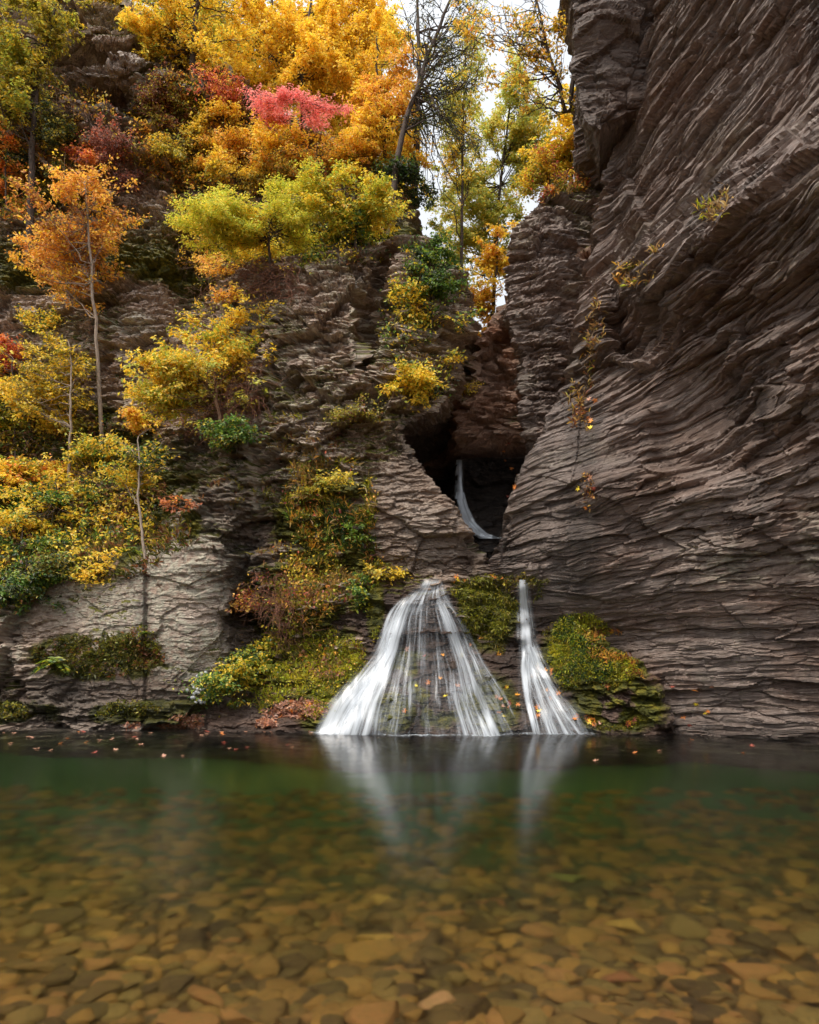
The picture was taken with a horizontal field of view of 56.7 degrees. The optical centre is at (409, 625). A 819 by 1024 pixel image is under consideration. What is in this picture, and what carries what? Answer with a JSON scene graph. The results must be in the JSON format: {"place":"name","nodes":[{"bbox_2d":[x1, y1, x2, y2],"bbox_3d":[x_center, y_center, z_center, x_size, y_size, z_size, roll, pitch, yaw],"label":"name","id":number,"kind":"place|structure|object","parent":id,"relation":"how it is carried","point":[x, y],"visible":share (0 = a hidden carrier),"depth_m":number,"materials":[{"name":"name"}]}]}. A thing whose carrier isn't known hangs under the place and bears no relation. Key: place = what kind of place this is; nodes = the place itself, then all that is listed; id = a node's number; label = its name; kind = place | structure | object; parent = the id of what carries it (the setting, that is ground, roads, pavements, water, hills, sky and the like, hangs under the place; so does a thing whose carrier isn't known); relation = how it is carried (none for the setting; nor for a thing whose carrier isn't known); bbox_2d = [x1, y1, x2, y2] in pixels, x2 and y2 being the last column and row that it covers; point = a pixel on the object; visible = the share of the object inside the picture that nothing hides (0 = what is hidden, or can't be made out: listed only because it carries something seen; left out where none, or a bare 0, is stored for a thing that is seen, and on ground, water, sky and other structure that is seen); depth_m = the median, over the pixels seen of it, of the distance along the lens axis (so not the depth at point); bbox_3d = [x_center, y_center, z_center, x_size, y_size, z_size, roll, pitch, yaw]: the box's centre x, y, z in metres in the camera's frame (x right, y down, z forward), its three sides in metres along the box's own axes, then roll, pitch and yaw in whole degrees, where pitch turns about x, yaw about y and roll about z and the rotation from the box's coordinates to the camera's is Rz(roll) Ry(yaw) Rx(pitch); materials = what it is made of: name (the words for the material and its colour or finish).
{"place":"outdoors","nodes":[
{"label":"outdoors","id":0,"kind":"place"},
{"bbox_2d":[0,0,500,730],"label":"cliff","id":1,"kind":"structure","parent":0,"point":[324,338],"depth_m":13.03,"materials":[{"name":"grey stone"}]},
{"bbox_2d":[0,117,28,233],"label":"tree","id":2,"kind":"object","parent":1,"relation":"on","point":[11,140],"visible":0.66,"depth_m":16.86,"materials":[{"name":"orange plant"}]},
{"bbox_2d":[0,333,29,378],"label":"shrub","id":3,"kind":"object","parent":1,"relation":"on","point":[6,364],"visible":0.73,"depth_m":15.51,"materials":[{"name":"red plant"}]},
{"bbox_2d":[0,192,36,222],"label":"shrub","id":4,"kind":"object","parent":1,"relation":"on","point":[12,209],"visible":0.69,"depth_m":16.74,"materials":[{"name":"orange plant"}]},
{"bbox_2d":[0,471,78,513],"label":"shrub","id":5,"kind":"object","parent":1,"relation":"on","point":[62,500],"visible":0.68,"depth_m":13.72,"materials":[{"name":"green plant"}]},
{"bbox_2d":[0,89,79,213],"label":"shrub","id":6,"kind":"object","parent":1,"relation":"on","point":[24,157],"visible":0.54,"depth_m":16.69,"materials":[{"name":"brown plant"}]},
{"bbox_2d":[0,549,80,615],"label":"shrub","id":7,"kind":"object","parent":1,"relation":"on","point":[36,579],"visible":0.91,"depth_m":12.40,"materials":[{"name":"green plant"}]},
{"bbox_2d":[0,452,80,503],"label":"shrub","id":8,"kind":"object","parent":1,"relation":"on","point":[11,467],"visible":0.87,"depth_m":14.23,"materials":[{"name":"yellow plant"}]},
{"bbox_2d":[13,301,70,331],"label":"shrub","id":9,"kind":"object","parent":1,"relation":"on","point":[43,323],"visible":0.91,"depth_m":15.92,"materials":[{"name":"yellow plant"}]},
{"bbox_2d":[0,356,87,450],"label":"tree","id":10,"kind":"object","parent":1,"relation":"on","point":[14,422],"visible":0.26,"depth_m":15.22,"materials":[{"name":"yellow plant"}]},
{"bbox_2d":[0,0,91,255],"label":"tree","id":11,"kind":"object","parent":1,"relation":"on","point":[26,61],"visible":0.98,"depth_m":16.36,"materials":[{"name":"green plant"}]},
{"bbox_2d":[12,109,80,156],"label":"shrub","id":12,"kind":"object","parent":1,"relation":"on","point":[61,138],"visible":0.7,"depth_m":16.50,"materials":[{"name":"brown plant"}]},
{"bbox_2d":[0,320,96,482],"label":"tree","id":13,"kind":"object","parent":1,"relation":"on","point":[10,390],"visible":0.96,"depth_m":14.48,"materials":[{"name":"yellow plant"}]},
{"bbox_2d":[4,379,96,441],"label":"shrub","id":14,"kind":"object","parent":1,"relation":"on","point":[49,427],"visible":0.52,"depth_m":14.79,"materials":[{"name":"yellow plant"}]},
{"bbox_2d":[0,460,125,539],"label":"shrub","id":15,"kind":"object","parent":1,"relation":"on","point":[22,513],"visible":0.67,"depth_m":13.65,"materials":[{"name":"yellow plant"}]},
{"bbox_2d":[0,518,127,556],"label":"shrub","id":16,"kind":"object","parent":1,"relation":"on","point":[33,542],"visible":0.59,"depth_m":13.12,"materials":[{"name":"yellow plant"}]},
{"bbox_2d":[27,66,101,132],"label":"dry bramble","id":17,"kind":"object","parent":1,"relation":"on","point":[56,102],"visible":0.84,"depth_m":16.57,"materials":[{"name":"plant"}]},
{"bbox_2d":[4,149,151,446],"bbox_3d":[-6.567,-6.388,15.091,2.642,5.810,2.675,0,0,0],"label":"tree","id":18,"kind":"object","parent":1,"relation":"on","point":[78,249],"visible":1,"depth_m":14.81,"materials":[{"name":"orange plant"}]},
{"bbox_2d":[0,405,155,533],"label":"dry bramble","id":19,"kind":"object","parent":1,"relation":"on","point":[73,472],"visible":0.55,"depth_m":13.97,"materials":[{"name":"brown plant"}]},
{"bbox_2d":[0,698,163,720],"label":"moss","id":20,"kind":"object","parent":1,"relation":"on","point":[18,710],"visible":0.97,"depth_m":12.07,"materials":[{"name":"green plant"}]},
{"bbox_2d":[59,140,107,180],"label":"shrub","id":21,"kind":"object","parent":1,"relation":"on","point":[91,153],"visible":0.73,"depth_m":16.52,"materials":[{"name":"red plant"}]},
{"bbox_2d":[56,543,131,588],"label":"shrub","id":22,"kind":"object","parent":1,"relation":"on","point":[106,559],"visible":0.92,"depth_m":12.52,"materials":[{"name":"yellow plant"}]},
{"bbox_2d":[58,428,132,470],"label":"shrub","id":23,"kind":"object","parent":1,"relation":"on","point":[80,456],"visible":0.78,"depth_m":14.28,"materials":[{"name":"yellow plant"}]},
{"bbox_2d":[27,624,167,681],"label":"moss","id":24,"kind":"object","parent":1,"relation":"on","point":[131,644],"visible":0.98,"depth_m":12.28,"materials":[{"name":"green plant"}]},
{"bbox_2d":[71,501,127,531],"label":"shrub","id":25,"kind":"object","parent":1,"relation":"on","point":[102,509],"visible":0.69,"depth_m":13.62,"materials":[{"name":"yellow plant"}]},
{"bbox_2d":[0,347,203,614],"bbox_3d":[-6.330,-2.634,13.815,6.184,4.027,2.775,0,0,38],"label":"ground cover","id":26,"kind":"object","parent":1,"relation":"on","point":[163,542],"visible":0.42,"depth_m":13.15,"materials":[{"name":"yellow plant"}]},
{"bbox_2d":[70,109,147,198],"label":"shrub","id":27,"kind":"object","parent":1,"relation":"on","point":[106,151],"visible":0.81,"depth_m":16.44,"materials":[{"name":"red plant"}]},
{"bbox_2d":[94,150,157,216],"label":"dry bramble","id":28,"kind":"object","parent":1,"relation":"on","point":[129,199],"visible":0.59,"depth_m":16.72,"materials":[{"name":"brown plant"}]},
{"bbox_2d":[94,425,179,565],"bbox_3d":[-4.636,-2.133,12.967,1.297,2.498,1.189,0,0,0],"label":"tree","id":29,"kind":"object","parent":1,"relation":"on","point":[138,468],"visible":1,"depth_m":12.84,"materials":[{"name":"yellow plant"}]},
{"bbox_2d":[115,403,165,437],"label":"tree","id":30,"kind":"object","parent":1,"relation":"on","point":[136,421],"visible":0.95,"depth_m":14.56,"materials":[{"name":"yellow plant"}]},
{"bbox_2d":[127,57,222,136],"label":"shrub","id":31,"kind":"object","parent":1,"relation":"on","point":[150,97],"visible":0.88,"depth_m":16.70,"materials":[{"name":"brown plant"}]},
{"bbox_2d":[154,495,201,514],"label":"shrub","id":32,"kind":"object","parent":1,"relation":"on","point":[172,507],"visible":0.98,"depth_m":12.67,"materials":[{"name":"red plant"}]},
{"bbox_2d":[145,101,214,172],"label":"shrub","id":33,"kind":"object","parent":1,"relation":"on","point":[171,148],"visible":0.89,"depth_m":16.59,"materials":[{"name":"yellow plant"}]},
{"bbox_2d":[60,0,308,32],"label":"tree","id":34,"kind":"object","parent":1,"relation":"on","point":[121,2],"visible":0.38,"depth_m":17.90,"materials":[{"name":"yellow plant"}]},
{"bbox_2d":[113,0,270,94],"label":"tree","id":35,"kind":"object","parent":1,"relation":"on","point":[156,30],"visible":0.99,"depth_m":17.05,"materials":[{"name":"yellow plant"}]},
{"bbox_2d":[118,289,283,442],"bbox_3d":[-3.657,-4.517,13.515,2.987,2.699,2.073,0,0,0],"label":"tree","id":36,"kind":"object","parent":1,"relation":"on","point":[218,337],"visible":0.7,"depth_m":13.14,"materials":[{"name":"yellow plant"}]},
{"bbox_2d":[116,325,285,426],"bbox_3d":[-3.692,-4.088,13.310,2.866,1.558,1.963,0,0,28],"label":"shrub","id":37,"kind":"object","parent":1,"relation":"on","point":[167,408],"visible":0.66,"depth_m":13.18,"materials":[{"name":"yellow plant"}]},
{"bbox_2d":[0,64,414,227],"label":"ground cover","id":38,"kind":"object","parent":1,"relation":"on","point":[134,143],"visible":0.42,"depth_m":16.87,"materials":[{"name":"orange plant"}]},
{"bbox_2d":[175,229,243,276],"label":"shrub","id":39,"kind":"object","parent":1,"relation":"on","point":[205,262],"visible":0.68,"depth_m":15.57,"materials":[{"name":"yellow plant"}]},
{"bbox_2d":[172,666,251,716],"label":"shrub","id":40,"kind":"object","parent":1,"relation":"on","point":[204,692],"visible":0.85,"depth_m":12.07,"materials":[{"name":"green plant"}]},
{"bbox_2d":[187,56,246,120],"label":"shrub","id":41,"kind":"object","parent":1,"relation":"on","point":[229,94],"visible":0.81,"depth_m":16.69,"materials":[{"name":"red plant"}]},
{"bbox_2d":[151,338,289,455],"bbox_3d":[-3.455,-3.933,13.651,1.702,1.984,3.495,0,0,-39],"label":"dry bramble","id":42,"kind":"object","parent":1,"relation":"on","point":[233,406],"visible":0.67,"depth_m":13.09,"materials":[{"name":"plant"}]},
{"bbox_2d":[205,281,244,305],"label":"shrub","id":43,"kind":"object","parent":1,"relation":"on","point":[223,293],"visible":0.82,"depth_m":14.44,"materials":[{"name":"orange plant"}]},
{"bbox_2d":[187,404,269,453],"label":"shrub","id":44,"kind":"object","parent":1,"relation":"on","point":[225,434],"visible":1,"depth_m":12.59,"materials":[{"name":"green plant"}]},
{"bbox_2d":[189,634,280,707],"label":"shrub","id":45,"kind":"object","parent":1,"relation":"on","point":[242,669],"visible":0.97,"depth_m":12.41,"materials":[{"name":"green plant"}]},
{"bbox_2d":[122,656,349,729],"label":"leaf litter","id":46,"kind":"object","parent":1,"relation":"on","point":[267,721],"visible":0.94,"depth_m":12.04,"materials":[{"name":"brown plant"}]},
{"bbox_2d":[194,142,288,193],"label":"shrub","id":47,"kind":"object","parent":1,"relation":"on","point":[214,165],"visible":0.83,"depth_m":16.39,"materials":[{"name":"yellow plant"}]},
{"bbox_2d":[158,153,338,273],"bbox_3d":[-2.843,-7.248,13.755,3.193,1.820,3.152,0,0,0],"label":"shrub","id":48,"kind":"object","parent":1,"relation":"on","point":[229,222],"visible":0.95,"depth_m":13.28,"materials":[{"name":"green plant"}]},
{"bbox_2d":[185,88,333,192],"bbox_3d":[-3.552,-10.859,16.984,3.772,2.522,2.167,0,0,24],"label":"shrub","id":49,"kind":"object","parent":1,"relation":"on","point":[266,138],"visible":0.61,"depth_m":16.67,"materials":[{"name":"orange plant"}]},
{"bbox_2d":[196,243,326,320],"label":"dry bramble","id":50,"kind":"object","parent":1,"relation":"on","point":[271,275],"visible":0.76,"depth_m":13.56,"materials":[{"name":"brown plant"}]},
{"bbox_2d":[192,0,343,112],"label":"tree","id":51,"kind":"object","parent":1,"relation":"on","point":[222,20],"visible":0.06,"depth_m":20.38,"materials":[{"name":"yellow plant"}]},
{"bbox_2d":[240,567,327,662],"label":"dry bramble","id":52,"kind":"object","parent":1,"relation":"on","point":[276,609],"visible":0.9,"depth_m":12.44,"materials":[{"name":"brown plant"}]},
{"bbox_2d":[178,224,400,444],"bbox_3d":[-2.452,-5.995,14.764,4.596,5.870,4.097,0,0,0],"label":"ground cover","id":53,"kind":"object","parent":1,"relation":"on","point":[356,256],"visible":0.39,"depth_m":13.53,"materials":[{"name":"brown plant"}]},
{"bbox_2d":[228,619,365,712],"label":"grass","id":54,"kind":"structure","parent":1,"relation":"on","point":[271,697],"depth_m":12.47,"materials":[{"name":"green plant"}]},
{"bbox_2d":[237,82,356,142],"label":"shrub","id":55,"kind":"object","parent":1,"relation":"on","point":[279,114],"visible":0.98,"depth_m":15.67,"materials":[{"name":"pink plant"}]},
{"bbox_2d":[221,0,402,136],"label":"tree","id":56,"kind":"object","parent":1,"relation":"on","point":[326,53],"visible":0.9,"depth_m":17.44,"materials":[{"name":"yellow plant"}]},
{"bbox_2d":[245,451,383,630],"bbox_3d":[-1.813,-1.444,12.697,2.811,3.066,1.037,0,0,18],"label":"ground cover","id":57,"kind":"object","parent":1,"relation":"on","point":[297,582],"visible":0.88,"depth_m":12.67,"materials":[{"name":"green plant"}]},
{"bbox_2d":[198,343,450,594],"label":"weeds","id":58,"kind":"object","parent":1,"relation":"on","point":[285,447],"visible":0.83,"depth_m":12.86,"materials":[{"name":"green plant"}]},
{"bbox_2d":[292,468,358,498],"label":"shrub","id":59,"kind":"object","parent":1,"relation":"on","point":[335,479],"visible":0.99,"depth_m":12.45,"materials":[{"name":"yellow plant"}]},
{"bbox_2d":[258,545,397,643],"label":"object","id":60,"kind":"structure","parent":1,"relation":"on","point":[318,595],"depth_m":12.60,"materials":[{"name":"brown plant"}]},
{"bbox_2d":[240,124,420,200],"bbox_3d":[-1.663,-10.163,16.722,3.881,1.628,2.077,0,0,0],"label":"shrub","id":61,"kind":"object","parent":1,"relation":"on","point":[286,168],"visible":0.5,"depth_m":16.38,"materials":[{"name":"orange plant"}]},
{"bbox_2d":[281,451,382,559],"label":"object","id":62,"kind":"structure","parent":1,"relation":"on","point":[369,507],"depth_m":12.76,"materials":[{"name":"green plant"}]},
{"bbox_2d":[292,207,382,268],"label":"shrub","id":63,"kind":"object","parent":1,"relation":"on","point":[326,244],"visible":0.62,"depth_m":13.46,"materials":[{"name":"green plant"}]},
{"bbox_2d":[286,158,414,261],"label":"shrub","id":64,"kind":"object","parent":1,"relation":"on","point":[328,202],"visible":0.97,"depth_m":13.20,"materials":[{"name":"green plant"}]},
{"bbox_2d":[321,392,385,425],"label":"shrub","id":65,"kind":"object","parent":1,"relation":"on","point":[340,414],"visible":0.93,"depth_m":12.49,"materials":[{"name":"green plant"}]},
{"bbox_2d":[344,572,374,612],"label":"shrub","id":66,"kind":"object","parent":1,"relation":"on","point":[360,590],"visible":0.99,"depth_m":12.40,"materials":[{"name":"green plant"}]},
{"bbox_2d":[287,0,432,196],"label":"tree","id":67,"kind":"object","parent":1,"relation":"on","point":[392,34],"visible":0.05,"depth_m":20.17,"materials":[{"name":"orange plant"}]},
{"bbox_2d":[333,138,420,198],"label":"shrub","id":68,"kind":"object","parent":1,"relation":"on","point":[357,172],"visible":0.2,"depth_m":16.28,"materials":[{"name":"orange plant"}]},
{"bbox_2d":[320,28,434,170],"bbox_3d":[-0.599,-11.174,16.576,2.339,3.753,1.979,0,0,-30],"label":"tree","id":69,"kind":"object","parent":1,"relation":"on","point":[374,113],"visible":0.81,"depth_m":16.43,"materials":[{"name":"orange plant"}]},
{"bbox_2d":[363,560,412,584],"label":"shrub","id":70,"kind":"object","parent":1,"relation":"on","point":[394,574],"visible":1,"depth_m":12.42,"materials":[{"name":"yellow plant"}]},
{"bbox_2d":[371,151,445,209],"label":"shrub","id":71,"kind":"object","parent":1,"relation":"on","point":[407,174],"visible":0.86,"depth_m":15.81,"materials":[{"name":"green plant"}]},
{"bbox_2d":[375,347,467,412],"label":"shrub","id":72,"kind":"object","parent":1,"relation":"on","point":[418,380],"visible":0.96,"depth_m":12.61,"materials":[{"name":"yellow plant"}]},
{"bbox_2d":[377,226,471,405],"bbox_3d":[0.174,-5.391,13.316,1.855,3.482,1.408,0,0,-23],"label":"ground cover","id":73,"kind":"object","parent":1,"relation":"on","point":[412,317],"visible":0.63,"depth_m":12.96,"materials":[{"name":"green plant"}]},
{"bbox_2d":[381,273,486,334],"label":"shrub","id":74,"kind":"object","parent":1,"relation":"on","point":[409,293],"visible":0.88,"depth_m":12.90,"materials":[{"name":"yellow plant"}]},
{"bbox_2d":[399,227,469,307],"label":"shrub","id":75,"kind":"object","parent":1,"relation":"on","point":[433,281],"visible":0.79,"depth_m":13.00,"materials":[{"name":"green plant"}]},
{"bbox_2d":[386,0,509,236],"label":"tree","id":76,"kind":"object","parent":1,"relation":"on","point":[429,53],"visible":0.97,"depth_m":15.61,"materials":[{"name":"plant"}]},
{"bbox_2d":[411,0,503,218],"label":"tree","id":77,"kind":"object","parent":1,"relation":"on","point":[454,89],"visible":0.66,"depth_m":16.88,"materials":[{"name":"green plant"}]},
{"bbox_2d":[103,0,574,331],"label":"sky","id":78,"kind":"structure","parent":0,"point":[552,5],"materials":[{"name":"white"}]},
{"bbox_2d":[0,726,818,1023],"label":"water","id":79,"kind":"structure","parent":0,"point":[210,877],"depth_m":4.95,"materials":[{"name":"green liquid"}]},
{"bbox_2d":[204,577,674,735],"bbox_3d":[0.396,1.423,12.639,8.807,4.881,3.516,0,0,0],"label":"waterfall rock","id":80,"kind":"object","parent":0,"point":[431,708],"visible":0.34,"depth_m":11.95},
{"bbox_2d":[299,579,380,718],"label":"moss","id":81,"kind":"object","parent":80,"relation":"on","point":[338,684],"visible":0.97,"depth_m":12.05,"materials":[{"name":"green plant"}]},
{"bbox_2d":[317,582,526,736],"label":"waterfall","id":82,"kind":"structure","parent":80,"relation":"on","point":[357,696],"depth_m":11.79,"materials":[{"name":"liquid"}]},
{"bbox_2d":[450,572,551,654],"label":"moss","id":83,"kind":"object","parent":80,"relation":"on","point":[476,599],"visible":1,"depth_m":12.42,"materials":[{"name":"green plant"}]},
{"bbox_2d":[520,580,582,733],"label":"waterfall","id":84,"kind":"structure","parent":80,"relation":"on","point":[530,665],"depth_m":12.14,"materials":[{"name":"liquid"}]},
{"bbox_2d":[547,611,640,690],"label":"moss","id":85,"kind":"object","parent":80,"relation":"on","point":[568,634],"visible":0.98,"depth_m":11.93,"materials":[{"name":"green plant"}]},
{"bbox_2d":[556,666,646,732],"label":"moss","id":86,"kind":"object","parent":80,"relation":"on","point":[592,720],"visible":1,"depth_m":11.65,"materials":[{"name":"green plant"}]},
{"bbox_2d":[582,627,644,678],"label":"weeds","id":87,"kind":"object","parent":80,"relation":"on","point":[595,635],"visible":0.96,"depth_m":11.77,"materials":[{"name":"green plant"}]},
{"bbox_2d":[422,245,590,561],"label":"cliff","id":88,"kind":"structure","parent":0,"point":[486,427],"depth_m":14.32,"materials":[{"name":"stone"}]},
{"bbox_2d":[433,193,484,325],"bbox_3d":[1.542,-9.644,25.083,2.286,9.430,2.123,0,0,30],"label":"tree","id":89,"kind":"object","parent":88,"relation":"on","point":[451,234],"visible":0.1,"depth_m":24.80,"materials":[{"name":"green plant"}]},
{"bbox_2d":[434,0,502,268],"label":"tree","id":90,"kind":"object","parent":88,"relation":"on","point":[463,105],"visible":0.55,"depth_m":19.97,"materials":[{"name":"yellow plant"}]},
{"bbox_2d":[455,460,494,537],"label":"waterfall","id":91,"kind":"structure","parent":88,"relation":"on","point":[467,518],"depth_m":14.47,"materials":[{"name":"liquid"}]},
{"bbox_2d":[460,216,520,336],"bbox_3d":[1.733,-8.182,19.320,2.299,4.757,1.403,0,0,0],"label":"tree","id":92,"kind":"object","parent":88,"relation":"on","point":[490,263],"visible":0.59,"depth_m":19.28,"materials":[{"name":"orange plant"}]},
{"bbox_2d":[424,43,559,311],"bbox_3d":[2.506,-11.367,22.000,4.293,11.187,2.647,0,0,0],"label":"tree","id":93,"kind":"object","parent":88,"relation":"on","point":[523,131],"visible":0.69,"depth_m":21.85,"materials":[{"name":"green plant"}]},
{"bbox_2d":[499,183,601,453],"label":"cliff","id":94,"kind":"structure","parent":0,"point":[543,271],"depth_m":13.48,"materials":[{"name":"grey stone"}]},
{"bbox_2d":[510,140,574,202],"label":"shrub","id":95,"kind":"object","parent":94,"relation":"on","point":[537,175],"visible":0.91,"depth_m":14.12,"materials":[{"name":"yellow plant"}]},
{"bbox_2d":[516,81,575,191],"bbox_3d":[3.395,-10.420,16.899,2.063,4.020,1.515,0,0,0],"label":"tree","id":96,"kind":"object","parent":94,"relation":"on","point":[564,152],"visible":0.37,"depth_m":16.73,"materials":[{"name":"yellow plant"}]},
{"bbox_2d":[537,171,594,203],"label":"weeds","id":97,"kind":"object","parent":94,"relation":"on","point":[563,185],"visible":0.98,"depth_m":13.84,"materials":[{"name":"plant"}]},
{"bbox_2d":[557,0,652,190],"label":"cliff","id":98,"kind":"structure","parent":0,"point":[607,67],"depth_m":12.35,"materials":[{"name":"grey stone"}]},
{"bbox_2d":[448,0,575,123],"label":"tree","id":99,"kind":"object","parent":98,"relation":"on","point":[528,24],"visible":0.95,"depth_m":14.60,"materials":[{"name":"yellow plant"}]},
{"bbox_2d":[487,0,818,742],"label":"cliff","id":100,"kind":"structure","parent":0,"point":[683,555],"depth_m":10.90,"materials":[{"name":"grey stone"}]},
{"bbox_2d":[562,293,609,423],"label":"weeds","id":101,"kind":"object","parent":100,"relation":"on","point":[592,341],"visible":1,"depth_m":11.79,"materials":[{"name":"orange plant"}]},
{"bbox_2d":[611,182,732,288],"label":"weeds","id":102,"kind":"object","parent":100,"relation":"on","point":[717,206],"visible":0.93,"depth_m":10.03,"materials":[{"name":"yellow plant"}]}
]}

